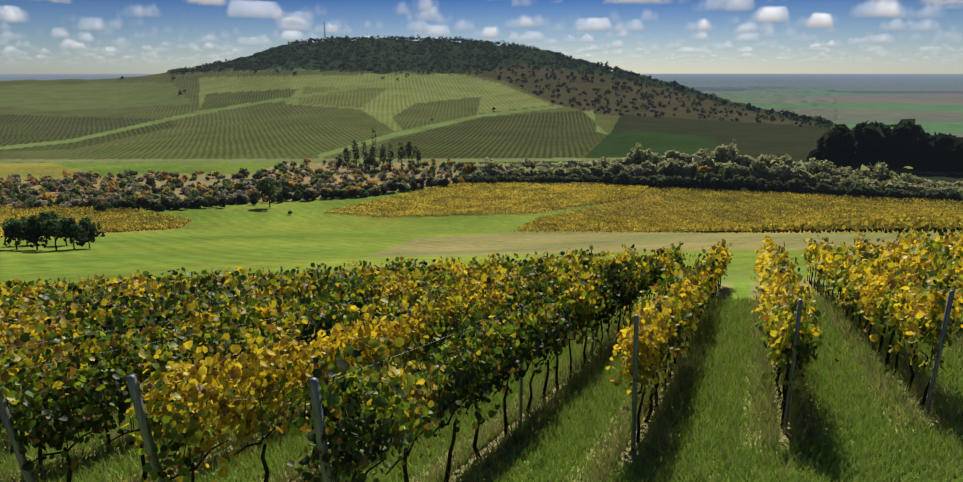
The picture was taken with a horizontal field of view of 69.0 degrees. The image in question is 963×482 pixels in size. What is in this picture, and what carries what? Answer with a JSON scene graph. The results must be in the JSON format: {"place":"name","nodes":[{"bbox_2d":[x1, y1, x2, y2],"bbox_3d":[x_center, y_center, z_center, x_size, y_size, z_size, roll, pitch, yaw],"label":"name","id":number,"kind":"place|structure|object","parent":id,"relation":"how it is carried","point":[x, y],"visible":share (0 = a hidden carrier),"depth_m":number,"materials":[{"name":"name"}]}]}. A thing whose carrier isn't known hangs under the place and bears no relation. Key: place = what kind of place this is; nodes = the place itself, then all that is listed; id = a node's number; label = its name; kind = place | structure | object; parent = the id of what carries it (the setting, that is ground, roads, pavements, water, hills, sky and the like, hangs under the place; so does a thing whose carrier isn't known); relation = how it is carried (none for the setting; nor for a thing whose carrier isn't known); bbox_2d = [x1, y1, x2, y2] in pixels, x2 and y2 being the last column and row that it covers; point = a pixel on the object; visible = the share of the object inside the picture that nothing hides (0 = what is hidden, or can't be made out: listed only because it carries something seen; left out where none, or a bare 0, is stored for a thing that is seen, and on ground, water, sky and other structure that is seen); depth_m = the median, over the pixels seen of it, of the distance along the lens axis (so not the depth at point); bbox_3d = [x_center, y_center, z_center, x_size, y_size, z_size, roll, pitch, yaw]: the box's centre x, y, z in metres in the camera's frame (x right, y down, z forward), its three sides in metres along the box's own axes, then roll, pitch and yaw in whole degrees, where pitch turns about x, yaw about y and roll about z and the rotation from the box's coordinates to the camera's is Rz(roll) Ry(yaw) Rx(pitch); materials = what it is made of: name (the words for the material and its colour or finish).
{"place":"outdoors","nodes":[
{"label":"outdoors","id":0,"kind":"place"},
{"bbox_2d":[0,37,962,481],"bbox_3d":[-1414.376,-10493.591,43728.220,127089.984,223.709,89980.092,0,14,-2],"label":"terrain","id":1,"kind":"structure","parent":0,"point":[230,121],"depth_m":835.25,"materials":[{"name":"green plant"}]},
{"bbox_2d":[12,153,883,250],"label":"tree trunks","id":2,"kind":"object","parent":1,"relation":"on","point":[269,206],"visible":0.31,"depth_m":183.74,"materials":[{"name":"brown plant"}]},
{"bbox_2d":[0,231,959,481],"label":"vineyard trellis","id":3,"kind":"object","parent":1,"relation":"on","point":[141,414],"visible":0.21,"depth_m":9.71,"materials":[{"name":"grey wood"}]},
{"bbox_2d":[0,229,962,481],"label":"vineyard foliage","id":4,"kind":"object","parent":1,"relation":"on","point":[870,284],"visible":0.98,"depth_m":11.73,"materials":[{"name":"yellow plant"}]},
{"bbox_2d":[0,291,962,481],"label":"grass","id":5,"kind":"structure","parent":1,"relation":"on","point":[734,333],"depth_m":11.39,"materials":[{"name":"plant"}]},
{"bbox_2d":[0,34,962,247],"bbox_3d":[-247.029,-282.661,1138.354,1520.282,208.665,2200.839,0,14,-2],"label":"trees","id":6,"kind":"object","parent":1,"relation":"on","point":[902,143],"visible":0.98,"depth_m":433.28,"materials":[{"name":"green plant"}]},
{"bbox_2d":[4,256,962,481],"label":"grapevine trunks","id":7,"kind":"object","parent":1,"relation":"on","point":[266,469],"depth_m":11.28,"materials":[{"name":"brown plant"}]},
{"bbox_2d":[42,292,936,481],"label":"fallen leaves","id":8,"kind":"object","parent":1,"relation":"on","point":[472,455],"depth_m":11.36,"materials":[{"name":"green plant"}]},
{"bbox_2d":[0,0,962,73],"label":"sky","id":9,"kind":"structure","parent":0,"point":[37,36],"materials":[{"name":"blue"}]}
]}

